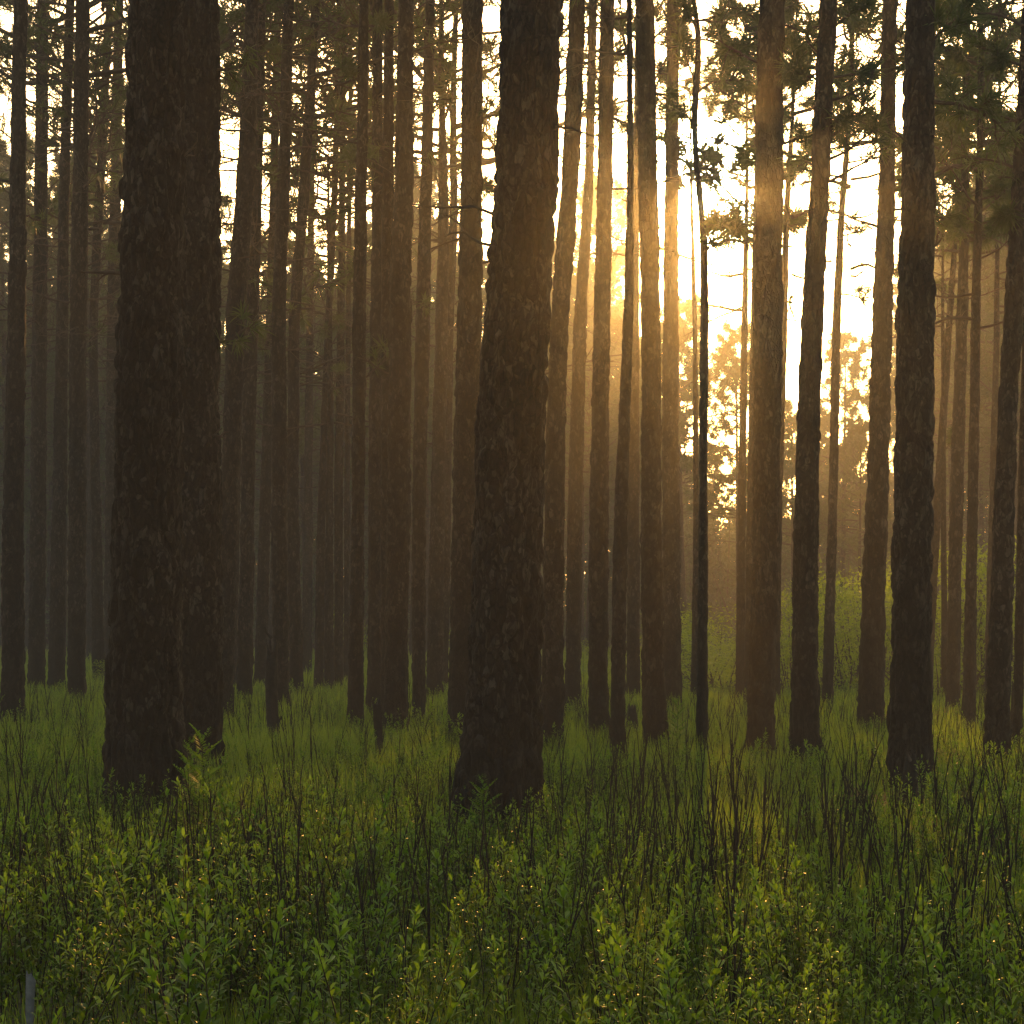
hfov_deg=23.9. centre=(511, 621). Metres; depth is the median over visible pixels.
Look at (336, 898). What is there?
shrub
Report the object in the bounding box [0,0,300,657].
pine tree
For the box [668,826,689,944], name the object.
charred stem
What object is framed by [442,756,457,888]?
charred stem
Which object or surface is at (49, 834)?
shrub
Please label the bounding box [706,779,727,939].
charred stem
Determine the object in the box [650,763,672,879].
charred stem
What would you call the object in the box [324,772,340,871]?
charred stem
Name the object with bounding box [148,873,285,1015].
shrub
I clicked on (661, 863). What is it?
shrub
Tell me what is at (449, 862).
shrub
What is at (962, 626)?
leafy shrub
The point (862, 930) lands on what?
shrub
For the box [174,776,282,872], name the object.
shrub
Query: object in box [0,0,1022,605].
sky
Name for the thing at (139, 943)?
shrub
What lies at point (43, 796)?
charred stem
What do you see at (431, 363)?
pine tree
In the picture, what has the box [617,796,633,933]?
charred stem
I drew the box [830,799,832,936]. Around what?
charred stem
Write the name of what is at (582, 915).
shrub
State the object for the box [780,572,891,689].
leafy shrub
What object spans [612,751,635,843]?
charred stem
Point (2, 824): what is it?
charred stem
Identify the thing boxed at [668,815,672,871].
charred stem
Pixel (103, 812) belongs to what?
shrub
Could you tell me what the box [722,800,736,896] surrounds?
charred stem
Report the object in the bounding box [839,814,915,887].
shrub
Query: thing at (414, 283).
pine tree
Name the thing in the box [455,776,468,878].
charred stem
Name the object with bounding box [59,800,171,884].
shrub
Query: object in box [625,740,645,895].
charred stem
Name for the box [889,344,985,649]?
pine tree
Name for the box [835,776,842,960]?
charred stem
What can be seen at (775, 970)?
shrub
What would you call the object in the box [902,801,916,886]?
charred stem
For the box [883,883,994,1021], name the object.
shrub
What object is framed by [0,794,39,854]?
shrub
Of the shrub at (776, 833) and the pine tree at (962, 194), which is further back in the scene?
the pine tree at (962, 194)
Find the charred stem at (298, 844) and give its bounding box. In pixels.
[295,786,302,918]
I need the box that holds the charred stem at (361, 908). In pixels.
[340,830,378,992]
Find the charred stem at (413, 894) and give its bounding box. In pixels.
[400,852,423,943]
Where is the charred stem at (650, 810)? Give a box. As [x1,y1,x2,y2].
[644,760,663,851]
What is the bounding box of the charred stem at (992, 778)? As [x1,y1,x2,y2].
[988,756,1002,798]
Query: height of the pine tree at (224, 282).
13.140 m
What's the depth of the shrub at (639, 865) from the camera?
12.05 m
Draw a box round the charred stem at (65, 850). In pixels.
[60,826,74,915]
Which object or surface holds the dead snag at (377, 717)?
on the ground at (18, 1004)
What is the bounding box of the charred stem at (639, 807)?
[635,778,645,840]
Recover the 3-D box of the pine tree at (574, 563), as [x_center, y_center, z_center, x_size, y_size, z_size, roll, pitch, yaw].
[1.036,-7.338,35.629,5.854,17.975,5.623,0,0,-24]
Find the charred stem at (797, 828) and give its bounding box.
[789,791,804,907]
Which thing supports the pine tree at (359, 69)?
on the ground at (18, 1004)
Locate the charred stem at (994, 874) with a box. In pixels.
[992,844,996,902]
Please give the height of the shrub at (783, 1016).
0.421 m
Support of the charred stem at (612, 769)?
on the ground at (18, 1004)
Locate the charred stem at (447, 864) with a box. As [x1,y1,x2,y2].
[435,821,460,943]
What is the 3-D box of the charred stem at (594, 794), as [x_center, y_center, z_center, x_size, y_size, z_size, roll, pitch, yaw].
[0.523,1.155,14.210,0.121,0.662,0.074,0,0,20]
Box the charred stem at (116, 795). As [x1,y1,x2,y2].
[103,752,130,859]
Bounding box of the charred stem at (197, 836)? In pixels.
[188,801,203,908]
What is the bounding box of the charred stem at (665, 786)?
[660,764,671,814]
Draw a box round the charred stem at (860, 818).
[858,752,871,841]
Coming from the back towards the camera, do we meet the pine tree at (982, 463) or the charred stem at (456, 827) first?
the pine tree at (982, 463)
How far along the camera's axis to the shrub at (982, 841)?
12.99 m
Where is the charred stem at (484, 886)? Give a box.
[480,862,485,926]
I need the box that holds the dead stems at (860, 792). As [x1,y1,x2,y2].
[0,666,1023,1023]
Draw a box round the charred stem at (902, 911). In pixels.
[895,787,925,1023]
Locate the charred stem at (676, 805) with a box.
[673,748,677,881]
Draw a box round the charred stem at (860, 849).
[849,814,871,891]
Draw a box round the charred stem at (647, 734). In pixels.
[640,702,658,836]
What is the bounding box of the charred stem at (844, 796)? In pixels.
[826,751,848,887]
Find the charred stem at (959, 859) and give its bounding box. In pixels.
[954,832,966,892]
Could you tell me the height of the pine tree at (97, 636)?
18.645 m
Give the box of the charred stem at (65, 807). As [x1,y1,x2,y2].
[53,771,80,851]
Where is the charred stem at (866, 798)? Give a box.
[861,778,873,833]
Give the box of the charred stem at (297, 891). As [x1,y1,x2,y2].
[295,866,306,937]
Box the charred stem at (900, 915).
[891,875,907,978]
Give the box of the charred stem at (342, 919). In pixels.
[336,887,346,966]
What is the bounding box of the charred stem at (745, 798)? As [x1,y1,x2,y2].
[740,767,754,841]
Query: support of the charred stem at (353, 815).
on the ground at (18, 1004)
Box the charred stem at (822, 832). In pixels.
[818,804,831,864]
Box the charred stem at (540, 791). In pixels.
[533,751,549,853]
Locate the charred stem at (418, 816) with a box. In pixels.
[401,759,424,865]
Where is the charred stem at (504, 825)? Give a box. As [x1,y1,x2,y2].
[498,790,515,879]
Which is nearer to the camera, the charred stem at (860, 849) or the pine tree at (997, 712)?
the charred stem at (860, 849)
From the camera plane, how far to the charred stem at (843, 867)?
10.69 m
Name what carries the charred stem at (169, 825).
on the ground at (18, 1004)
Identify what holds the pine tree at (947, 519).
on the ground at (18, 1004)
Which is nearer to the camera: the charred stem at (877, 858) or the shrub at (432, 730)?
the charred stem at (877, 858)
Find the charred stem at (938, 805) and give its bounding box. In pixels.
[934,763,951,864]
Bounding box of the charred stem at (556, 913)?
[555,884,556,948]
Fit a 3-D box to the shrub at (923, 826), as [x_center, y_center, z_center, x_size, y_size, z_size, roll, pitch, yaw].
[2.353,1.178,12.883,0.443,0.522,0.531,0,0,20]
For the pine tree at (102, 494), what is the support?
on the ground at (18, 1004)
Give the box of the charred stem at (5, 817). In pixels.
[0,793,8,857]
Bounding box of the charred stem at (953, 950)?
[939,898,968,1022]
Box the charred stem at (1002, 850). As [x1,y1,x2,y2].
[992,819,1007,888]
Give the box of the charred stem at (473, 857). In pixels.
[448,829,477,937]
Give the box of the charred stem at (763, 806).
[759,755,768,863]
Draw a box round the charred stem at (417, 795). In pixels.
[413,773,424,822]
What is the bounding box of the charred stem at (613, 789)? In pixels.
[610,752,620,820]
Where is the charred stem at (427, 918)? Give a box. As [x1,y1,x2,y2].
[408,791,430,972]
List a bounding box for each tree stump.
[625,703,639,731]
[900,752,919,816]
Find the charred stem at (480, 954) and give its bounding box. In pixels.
[472,908,501,1013]
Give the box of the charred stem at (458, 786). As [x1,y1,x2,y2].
[453,754,462,816]
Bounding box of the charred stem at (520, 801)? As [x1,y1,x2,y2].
[517,756,535,853]
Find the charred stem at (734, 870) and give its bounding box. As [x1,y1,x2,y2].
[731,823,738,954]
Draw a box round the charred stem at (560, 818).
[554,783,584,901]
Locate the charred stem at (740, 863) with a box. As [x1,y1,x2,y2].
[736,807,754,903]
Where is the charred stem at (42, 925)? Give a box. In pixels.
[39,875,46,970]
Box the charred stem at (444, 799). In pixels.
[440,773,448,830]
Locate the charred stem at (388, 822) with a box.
[380,789,393,868]
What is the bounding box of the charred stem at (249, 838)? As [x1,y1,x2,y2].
[228,818,255,882]
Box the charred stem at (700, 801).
[695,776,706,839]
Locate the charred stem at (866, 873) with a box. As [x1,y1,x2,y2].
[861,794,878,943]
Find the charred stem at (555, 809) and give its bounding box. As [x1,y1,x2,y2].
[551,781,557,826]
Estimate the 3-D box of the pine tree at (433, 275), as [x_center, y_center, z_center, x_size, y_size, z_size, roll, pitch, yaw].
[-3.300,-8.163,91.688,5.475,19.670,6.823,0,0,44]
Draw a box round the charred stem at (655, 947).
[654,924,658,976]
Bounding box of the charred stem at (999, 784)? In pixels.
[995,755,1005,830]
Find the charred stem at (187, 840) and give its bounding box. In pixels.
[181,781,191,946]
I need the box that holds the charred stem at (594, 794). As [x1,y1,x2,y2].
[589,768,604,830]
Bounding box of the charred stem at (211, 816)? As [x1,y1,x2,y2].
[201,782,217,864]
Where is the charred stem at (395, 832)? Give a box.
[390,795,403,877]
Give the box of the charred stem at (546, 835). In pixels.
[542,815,549,858]
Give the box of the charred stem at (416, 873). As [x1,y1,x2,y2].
[404,832,426,955]
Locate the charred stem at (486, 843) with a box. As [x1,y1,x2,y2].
[477,798,508,932]
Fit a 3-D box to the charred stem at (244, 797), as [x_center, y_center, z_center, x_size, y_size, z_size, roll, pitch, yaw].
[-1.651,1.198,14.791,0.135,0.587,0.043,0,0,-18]
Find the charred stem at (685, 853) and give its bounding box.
[679,782,693,917]
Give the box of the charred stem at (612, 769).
[603,738,621,873]
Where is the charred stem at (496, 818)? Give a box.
[483,764,505,891]
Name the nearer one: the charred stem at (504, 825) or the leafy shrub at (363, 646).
the charred stem at (504, 825)
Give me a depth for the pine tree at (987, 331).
73.77 m
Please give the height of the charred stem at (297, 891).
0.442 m
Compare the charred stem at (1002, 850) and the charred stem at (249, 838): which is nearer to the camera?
the charred stem at (249, 838)
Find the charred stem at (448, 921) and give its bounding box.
[440,824,456,967]
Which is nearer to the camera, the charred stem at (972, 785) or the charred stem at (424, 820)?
the charred stem at (424, 820)
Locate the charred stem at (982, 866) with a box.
[975,832,985,908]
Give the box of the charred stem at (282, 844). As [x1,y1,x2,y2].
[279,815,306,977]
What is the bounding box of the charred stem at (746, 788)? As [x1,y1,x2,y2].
[728,732,749,859]
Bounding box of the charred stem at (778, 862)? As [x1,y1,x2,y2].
[774,833,790,902]
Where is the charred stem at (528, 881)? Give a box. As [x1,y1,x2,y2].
[521,850,532,911]
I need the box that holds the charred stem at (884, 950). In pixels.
[873,921,890,1004]
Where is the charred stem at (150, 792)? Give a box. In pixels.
[142,764,157,838]
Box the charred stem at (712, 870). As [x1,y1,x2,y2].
[695,735,718,891]
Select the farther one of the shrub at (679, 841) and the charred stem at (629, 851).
the shrub at (679, 841)
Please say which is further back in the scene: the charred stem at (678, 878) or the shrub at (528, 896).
the charred stem at (678, 878)
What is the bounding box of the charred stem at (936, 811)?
[932,713,950,861]
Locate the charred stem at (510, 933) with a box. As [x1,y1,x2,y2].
[505,874,518,1003]
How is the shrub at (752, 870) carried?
on the ground at (18, 1004)
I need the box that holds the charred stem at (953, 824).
[944,791,961,881]
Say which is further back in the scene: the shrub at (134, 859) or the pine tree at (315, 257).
the pine tree at (315, 257)
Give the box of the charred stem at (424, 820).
[403,801,426,864]
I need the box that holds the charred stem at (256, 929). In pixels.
[246,880,264,981]
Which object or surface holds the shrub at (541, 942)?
on the ground at (18, 1004)
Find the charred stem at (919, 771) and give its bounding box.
[915,721,927,824]
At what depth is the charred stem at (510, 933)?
9.35 m
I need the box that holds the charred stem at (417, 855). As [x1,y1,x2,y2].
[395,762,426,931]
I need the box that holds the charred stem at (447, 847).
[430,806,459,906]
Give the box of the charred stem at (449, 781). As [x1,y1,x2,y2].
[448,738,451,843]
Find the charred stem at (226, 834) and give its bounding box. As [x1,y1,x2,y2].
[219,801,235,872]
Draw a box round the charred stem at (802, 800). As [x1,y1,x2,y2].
[796,765,810,833]
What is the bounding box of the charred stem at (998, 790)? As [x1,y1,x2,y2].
[997,775,1012,852]
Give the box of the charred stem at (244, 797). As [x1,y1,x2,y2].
[237,772,251,828]
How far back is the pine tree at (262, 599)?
49.68 m
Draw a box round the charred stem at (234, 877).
[224,838,252,968]
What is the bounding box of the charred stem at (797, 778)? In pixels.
[796,767,810,862]
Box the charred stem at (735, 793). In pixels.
[733,728,755,866]
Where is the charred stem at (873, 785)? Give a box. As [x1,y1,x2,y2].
[868,761,878,813]
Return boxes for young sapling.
[167,723,238,840]
[169,730,222,825]
[454,773,510,858]
[504,814,520,872]
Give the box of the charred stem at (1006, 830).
[990,776,1012,967]
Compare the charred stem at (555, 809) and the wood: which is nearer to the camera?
the charred stem at (555, 809)
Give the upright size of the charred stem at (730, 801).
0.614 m
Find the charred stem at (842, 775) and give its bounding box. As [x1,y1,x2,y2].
[833,744,854,818]
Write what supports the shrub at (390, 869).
on the ground at (18, 1004)
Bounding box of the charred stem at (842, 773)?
[832,730,848,825]
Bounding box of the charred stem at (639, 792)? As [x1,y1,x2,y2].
[629,728,644,841]
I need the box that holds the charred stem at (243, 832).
[241,812,250,892]
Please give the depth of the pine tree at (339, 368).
47.42 m
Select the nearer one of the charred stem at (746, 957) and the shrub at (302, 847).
the charred stem at (746, 957)
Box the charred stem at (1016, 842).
[1014,801,1020,886]
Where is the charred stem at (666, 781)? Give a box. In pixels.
[661,734,680,854]
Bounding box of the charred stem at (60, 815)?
[58,758,75,872]
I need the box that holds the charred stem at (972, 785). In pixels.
[961,753,982,829]
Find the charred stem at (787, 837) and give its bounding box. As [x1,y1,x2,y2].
[784,813,790,861]
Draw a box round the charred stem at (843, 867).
[839,786,859,927]
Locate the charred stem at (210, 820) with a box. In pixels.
[208,775,217,934]
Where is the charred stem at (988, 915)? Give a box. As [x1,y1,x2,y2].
[983,845,1007,1021]
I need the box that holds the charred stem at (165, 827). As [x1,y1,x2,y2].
[158,793,171,860]
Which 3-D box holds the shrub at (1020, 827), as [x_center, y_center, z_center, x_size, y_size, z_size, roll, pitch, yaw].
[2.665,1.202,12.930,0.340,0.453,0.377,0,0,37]
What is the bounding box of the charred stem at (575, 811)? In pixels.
[572,768,589,868]
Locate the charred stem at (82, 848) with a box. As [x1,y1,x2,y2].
[77,827,83,900]
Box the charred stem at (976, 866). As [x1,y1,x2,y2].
[966,793,990,947]
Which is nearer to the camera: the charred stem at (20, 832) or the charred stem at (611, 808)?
the charred stem at (20, 832)
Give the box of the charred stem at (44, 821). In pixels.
[35,773,54,878]
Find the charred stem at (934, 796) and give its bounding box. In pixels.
[928,755,944,833]
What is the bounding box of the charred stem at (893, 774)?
[891,743,899,831]
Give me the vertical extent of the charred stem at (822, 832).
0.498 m
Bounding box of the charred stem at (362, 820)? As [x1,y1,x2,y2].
[357,799,373,866]
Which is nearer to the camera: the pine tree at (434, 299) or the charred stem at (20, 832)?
the charred stem at (20, 832)
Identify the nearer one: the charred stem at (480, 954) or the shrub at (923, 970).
the shrub at (923, 970)
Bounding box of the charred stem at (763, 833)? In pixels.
[755,804,768,868]
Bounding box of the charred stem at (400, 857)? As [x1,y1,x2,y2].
[391,805,412,921]
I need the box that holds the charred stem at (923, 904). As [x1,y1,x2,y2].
[921,861,926,1008]
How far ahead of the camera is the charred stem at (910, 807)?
13.13 m
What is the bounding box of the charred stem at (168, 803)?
[147,758,172,911]
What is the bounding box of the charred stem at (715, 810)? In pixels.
[708,756,720,872]
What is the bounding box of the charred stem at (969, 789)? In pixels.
[953,734,971,850]
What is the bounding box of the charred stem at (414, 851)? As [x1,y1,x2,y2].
[393,778,423,955]
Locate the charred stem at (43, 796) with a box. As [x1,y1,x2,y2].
[27,752,57,846]
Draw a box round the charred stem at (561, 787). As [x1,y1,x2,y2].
[559,724,574,848]
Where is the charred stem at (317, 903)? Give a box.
[309,858,325,988]
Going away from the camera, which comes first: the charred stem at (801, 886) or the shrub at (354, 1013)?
the shrub at (354, 1013)
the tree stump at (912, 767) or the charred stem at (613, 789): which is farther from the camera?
the tree stump at (912, 767)
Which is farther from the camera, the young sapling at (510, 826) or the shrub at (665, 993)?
the young sapling at (510, 826)
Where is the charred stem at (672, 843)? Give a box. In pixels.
[653,781,688,919]
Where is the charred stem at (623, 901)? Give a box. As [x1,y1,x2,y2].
[601,817,639,959]
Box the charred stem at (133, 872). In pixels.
[128,834,141,918]
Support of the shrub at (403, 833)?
on the ground at (18, 1004)
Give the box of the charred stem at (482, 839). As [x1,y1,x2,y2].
[476,799,484,909]
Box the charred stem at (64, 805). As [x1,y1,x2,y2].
[61,768,76,829]
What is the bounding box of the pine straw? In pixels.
[682,686,1023,872]
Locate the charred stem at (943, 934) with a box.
[933,866,960,1020]
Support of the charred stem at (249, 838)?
on the ground at (18, 1004)
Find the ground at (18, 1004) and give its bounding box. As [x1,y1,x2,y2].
[0,668,1022,1023]
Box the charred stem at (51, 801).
[43,769,56,838]
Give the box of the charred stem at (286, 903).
[281,872,308,959]
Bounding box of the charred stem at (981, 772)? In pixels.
[962,710,987,849]
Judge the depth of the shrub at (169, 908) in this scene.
7.30 m
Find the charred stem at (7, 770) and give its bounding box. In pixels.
[3,720,9,817]
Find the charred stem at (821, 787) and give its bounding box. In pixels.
[817,768,836,817]
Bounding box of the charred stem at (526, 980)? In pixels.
[520,924,535,1022]
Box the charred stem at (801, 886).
[793,852,808,936]
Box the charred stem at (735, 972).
[726,842,749,1020]
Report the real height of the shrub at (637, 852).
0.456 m
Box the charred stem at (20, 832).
[13,736,34,892]
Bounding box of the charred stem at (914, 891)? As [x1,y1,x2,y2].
[908,854,924,947]
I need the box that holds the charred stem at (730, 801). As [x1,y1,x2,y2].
[726,774,733,842]
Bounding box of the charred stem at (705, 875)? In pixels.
[685,836,717,952]
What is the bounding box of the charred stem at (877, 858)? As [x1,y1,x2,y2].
[863,798,893,944]
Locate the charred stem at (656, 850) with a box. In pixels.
[653,821,658,891]
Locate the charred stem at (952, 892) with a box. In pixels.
[935,834,976,974]
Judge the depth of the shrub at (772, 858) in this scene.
11.94 m
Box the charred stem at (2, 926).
[0,844,23,955]
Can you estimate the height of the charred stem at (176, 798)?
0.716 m
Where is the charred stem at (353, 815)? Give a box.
[331,803,354,867]
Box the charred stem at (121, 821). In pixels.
[110,777,127,868]
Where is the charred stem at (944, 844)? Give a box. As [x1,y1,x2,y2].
[940,813,948,879]
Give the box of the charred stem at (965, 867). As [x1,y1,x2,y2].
[961,766,987,971]
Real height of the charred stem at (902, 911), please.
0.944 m
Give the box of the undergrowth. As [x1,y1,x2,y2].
[0,676,1023,1023]
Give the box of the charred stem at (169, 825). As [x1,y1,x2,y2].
[160,787,180,895]
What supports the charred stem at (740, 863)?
on the ground at (18, 1004)
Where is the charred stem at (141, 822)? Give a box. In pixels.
[133,790,147,852]
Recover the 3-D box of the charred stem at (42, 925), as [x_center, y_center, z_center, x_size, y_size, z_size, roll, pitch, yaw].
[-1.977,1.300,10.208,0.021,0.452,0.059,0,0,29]
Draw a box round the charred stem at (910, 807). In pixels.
[905,775,915,863]
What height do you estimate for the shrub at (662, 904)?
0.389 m
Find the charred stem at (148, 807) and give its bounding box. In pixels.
[148,792,150,823]
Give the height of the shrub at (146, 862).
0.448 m
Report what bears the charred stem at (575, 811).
on the ground at (18, 1004)
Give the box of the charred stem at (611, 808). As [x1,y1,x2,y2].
[602,766,622,896]
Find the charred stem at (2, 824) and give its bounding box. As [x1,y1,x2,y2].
[0,799,7,864]
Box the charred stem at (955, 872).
[926,841,962,991]
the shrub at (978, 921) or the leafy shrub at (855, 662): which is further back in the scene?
the leafy shrub at (855, 662)
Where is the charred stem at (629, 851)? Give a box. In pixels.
[629,825,633,894]
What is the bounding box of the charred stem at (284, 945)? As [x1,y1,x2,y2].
[280,926,284,970]
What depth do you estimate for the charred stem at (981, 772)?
13.07 m
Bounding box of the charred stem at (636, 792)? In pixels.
[623,757,643,825]
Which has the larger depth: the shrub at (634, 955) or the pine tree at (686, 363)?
the pine tree at (686, 363)
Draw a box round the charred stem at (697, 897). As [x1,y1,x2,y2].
[682,815,710,987]
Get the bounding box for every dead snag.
[25,971,35,1023]
[264,627,281,736]
[372,698,382,755]
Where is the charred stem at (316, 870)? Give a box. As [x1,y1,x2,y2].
[307,829,327,928]
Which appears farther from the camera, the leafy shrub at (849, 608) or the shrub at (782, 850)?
the leafy shrub at (849, 608)
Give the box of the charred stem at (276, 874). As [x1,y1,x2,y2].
[268,796,288,1016]
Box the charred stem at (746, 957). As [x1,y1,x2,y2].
[743,908,748,1023]
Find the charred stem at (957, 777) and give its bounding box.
[946,741,968,820]
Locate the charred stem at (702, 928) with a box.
[696,886,706,967]
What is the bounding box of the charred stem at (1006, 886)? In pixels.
[1001,839,1021,963]
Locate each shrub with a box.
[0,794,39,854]
[0,796,54,876]
[0,799,80,896]
[0,833,146,958]
[0,843,42,898]
[0,849,64,980]
[0,865,33,955]
[0,871,53,1019]
[1,909,140,1023]
[6,801,25,858]
[6,811,145,955]
[6,835,126,979]
[7,773,77,863]
[21,794,83,865]
[26,800,92,871]
[29,815,88,878]
[32,830,142,999]
[33,919,169,1023]
[35,835,192,1022]
[36,816,112,912]
[57,839,161,964]
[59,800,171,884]
[63,861,198,964]
[68,838,127,890]
[74,930,170,1023]
[78,796,166,870]
[80,811,145,868]
[81,848,269,1001]
[85,658,104,683]
[87,809,246,903]
[94,874,220,1023]
[96,787,240,926]
[97,883,180,988]
[124,817,220,873]
[124,929,203,1023]
[131,843,184,922]
[135,829,195,891]
[138,879,267,1023]
[139,862,278,1023]
[144,891,349,1023]
[148,795,224,853]
[148,818,207,881]
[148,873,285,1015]
[148,910,325,1023]
[168,761,277,847]
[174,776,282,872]
[174,828,279,1002]
[184,817,284,925]
[194,819,311,942]
[196,883,277,1021]
[199,868,325,957]
[202,782,288,851]
[209,825,296,878]
[215,854,389,997]
[216,845,326,989]
[217,792,286,872]
[218,841,285,901]
[220,825,332,907]
[232,889,388,1022]
[241,807,345,893]
[250,820,342,930]
[253,780,329,864]
[260,831,365,953]
[264,930,464,1023]
[266,807,325,895]
[266,836,338,922]
[289,862,409,1013]
[292,842,356,907]
[295,793,378,862]
[299,890,376,990]
[301,831,366,890]
[304,846,407,979]
[305,775,367,860]
[308,937,477,1023]
[309,607,367,673]
[315,787,393,917]
[315,906,408,1020]
[325,814,431,915]
[326,866,426,1023]
[327,953,461,1023]
[331,909,425,1023]
[332,829,377,891]
[343,712,429,745]
[350,804,413,877]
[355,845,442,946]
[364,806,409,874]
[380,815,425,867]
[395,833,467,922]
[398,828,501,937]
[402,789,438,865]
[411,835,506,956]
[412,700,462,753]
[413,817,493,919]
[425,813,494,879]
[427,922,532,1023]
[431,849,519,929]
[432,838,467,882]
[441,828,563,944]
[442,843,604,988]
[448,857,631,997]
[457,844,575,992]
[457,934,557,1023]
[461,820,513,861]
[472,833,573,936]
[473,831,516,888]
[474,844,542,898]
[478,903,622,1011]
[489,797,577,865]
[490,837,572,918]
[492,836,569,876]
[492,957,589,1023]
[503,874,680,1020]
[506,816,561,866]
[519,854,616,974]
[521,870,617,941]
[523,827,589,899]
[526,811,606,913]
[531,869,649,1007]
[533,852,597,940]
[534,885,644,1023]
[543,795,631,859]
[549,821,631,879]
[549,903,741,1023]
[549,904,688,1010]
[553,825,598,873]
[563,640,610,697]
[563,850,694,993]
[566,834,638,941]
[569,811,600,859]
[570,883,647,982]
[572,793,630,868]
[574,817,646,885]
[574,818,643,885]
[576,884,701,986]
[578,929,655,1019]
[583,918,683,1023]
[588,831,675,896]
[592,920,683,1023]
[595,809,651,865]
[598,936,755,1023]
[601,824,686,900]
[609,922,732,1023]
[610,598,789,693]
[610,629,719,685]
[612,980,641,1023]
[616,849,679,905]
[619,841,663,878]
[626,611,735,679]
[639,830,668,884]
[640,625,834,691]
[653,950,763,1023]
[654,885,750,956]
[658,826,704,889]
[669,858,772,1015]
[678,829,779,913]
[678,940,847,1023]
[682,836,767,947]
[683,633,819,687]
[690,610,819,684]
[696,862,852,1004]
[700,848,796,992]
[701,812,770,890]
[702,871,829,993]
[704,814,780,871]
[704,820,781,899]
[709,818,756,872]
[714,577,885,692]
[728,923,823,1019]
[729,554,940,693]
[729,859,857,981]
[730,832,797,911]
[738,805,806,880]
[739,884,915,1023]
[741,864,862,965]
[747,968,791,1023]
[751,816,799,865]
[754,827,830,943]
[767,854,872,1006]
[767,956,851,1023]
[780,558,940,688]
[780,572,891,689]
[780,876,898,1006]
[781,626,859,682]
[784,841,872,939]
[788,838,887,943]
[801,831,869,903]
[816,902,943,1023]
[821,865,951,1018]
[822,851,911,911]
[834,552,961,685]
[835,842,925,914]
[837,537,1014,696]
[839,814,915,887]
[839,881,906,979]
[855,852,984,993]
[857,906,938,1005]
[866,804,935,863]
[868,855,950,951]
[872,908,1009,1023]
[878,793,964,861]
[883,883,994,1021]
[886,576,1013,691]
[889,538,1023,698]
[894,915,991,1023]
[910,810,971,877]
[912,796,992,885]
[912,839,973,898]
[914,925,1007,1023]
[927,807,1003,882]
[932,824,999,885]
[932,867,1022,991]
[934,560,1015,682]
[935,534,1023,694]
[949,919,1023,1023]
[965,820,1014,864]
[974,833,1023,947]
[983,924,1018,1023]
[986,805,1023,887]
[990,855,1023,953]
[1007,960,1023,1021]
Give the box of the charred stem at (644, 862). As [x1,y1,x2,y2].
[643,833,648,899]
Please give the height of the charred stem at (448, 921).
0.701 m
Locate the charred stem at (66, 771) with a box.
[63,712,85,835]
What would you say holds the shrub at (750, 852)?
on the ground at (18, 1004)
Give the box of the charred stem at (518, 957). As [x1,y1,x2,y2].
[517,916,518,971]
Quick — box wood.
[0,274,989,650]
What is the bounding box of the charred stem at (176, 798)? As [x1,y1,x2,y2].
[169,781,184,881]
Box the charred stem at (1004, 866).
[998,827,1008,910]
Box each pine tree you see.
[0,0,68,722]
[0,0,127,689]
[0,0,127,692]
[0,0,266,682]
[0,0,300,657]
[0,0,304,698]
[0,131,105,476]
[0,134,123,662]
[0,146,107,476]
[0,172,88,520]
[0,292,68,556]
[0,305,30,466]
[0,341,105,651]
[0,370,30,585]
[1,408,68,651]
[7,207,105,483]
[24,274,106,650]
[24,318,106,497]
[24,363,105,657]
[24,470,104,587]
[60,0,286,718]
[80,0,197,828]
[84,0,395,703]
[90,0,461,694]
[98,295,222,425]
[99,0,455,686]
[104,0,275,775]
[218,0,460,689]
[218,226,351,649]
[218,246,287,548]
[218,263,287,521]
[219,0,332,686]
[219,0,450,676]
[219,0,496,720]
[219,402,260,545]
[220,0,335,708]
[220,0,462,727]
[220,0,499,689]
[220,195,232,353]
[233,0,493,721]
[254,322,313,559]
[255,270,365,655]
[256,236,335,608]
[262,70,414,689]
[271,0,719,686]
[286,224,454,583]
[293,0,434,682]
[299,296,430,576]
[312,198,455,558]
[333,281,455,655]
[333,467,430,568]
[334,0,501,696]
[343,327,453,588]
[350,155,483,652]
[350,258,456,649]
[357,0,461,734]
[367,0,497,724]
[368,0,614,742]
[412,257,570,522]
[413,258,455,532]
[419,0,500,744]
[423,0,602,842]
[428,368,454,520]
[433,289,457,646]
[456,222,484,306]
[482,0,752,718]
[540,0,659,752]
[541,440,568,571]
[541,486,568,576]
[543,237,620,513]
[543,270,641,654]
[543,349,619,650]
[550,169,662,521]
[559,0,725,697]
[559,0,789,707]
[560,0,647,759]
[565,308,692,575]
[572,258,639,508]
[586,363,689,549]
[609,291,735,654]
[612,299,735,576]
[633,0,743,697]
[634,0,757,752]
[635,0,669,751]
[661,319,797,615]
[679,0,850,703]
[698,0,839,757]
[699,0,811,707]
[700,0,903,700]
[733,0,975,710]
[735,398,842,627]
[774,0,900,765]
[782,422,890,646]
[784,329,894,653]
[793,414,893,650]
[827,0,995,731]
[834,0,1020,709]
[846,265,983,538]
[849,204,988,604]
[859,247,985,579]
[861,234,1017,558]
[868,0,1023,726]
[868,357,893,468]
[885,0,1023,792]
[887,425,987,552]
[889,280,965,509]
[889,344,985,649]
[892,26,998,695]
[892,152,1021,552]
[894,21,1013,684]
[895,13,1021,694]
[933,331,1017,562]
[934,0,1023,764]
[934,420,990,580]
[935,105,1015,620]
[935,421,989,645]
[938,204,1021,565]
[940,152,1021,498]
[964,288,1017,544]
[965,345,1017,526]
[973,0,1023,747]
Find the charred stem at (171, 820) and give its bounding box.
[170,796,172,841]

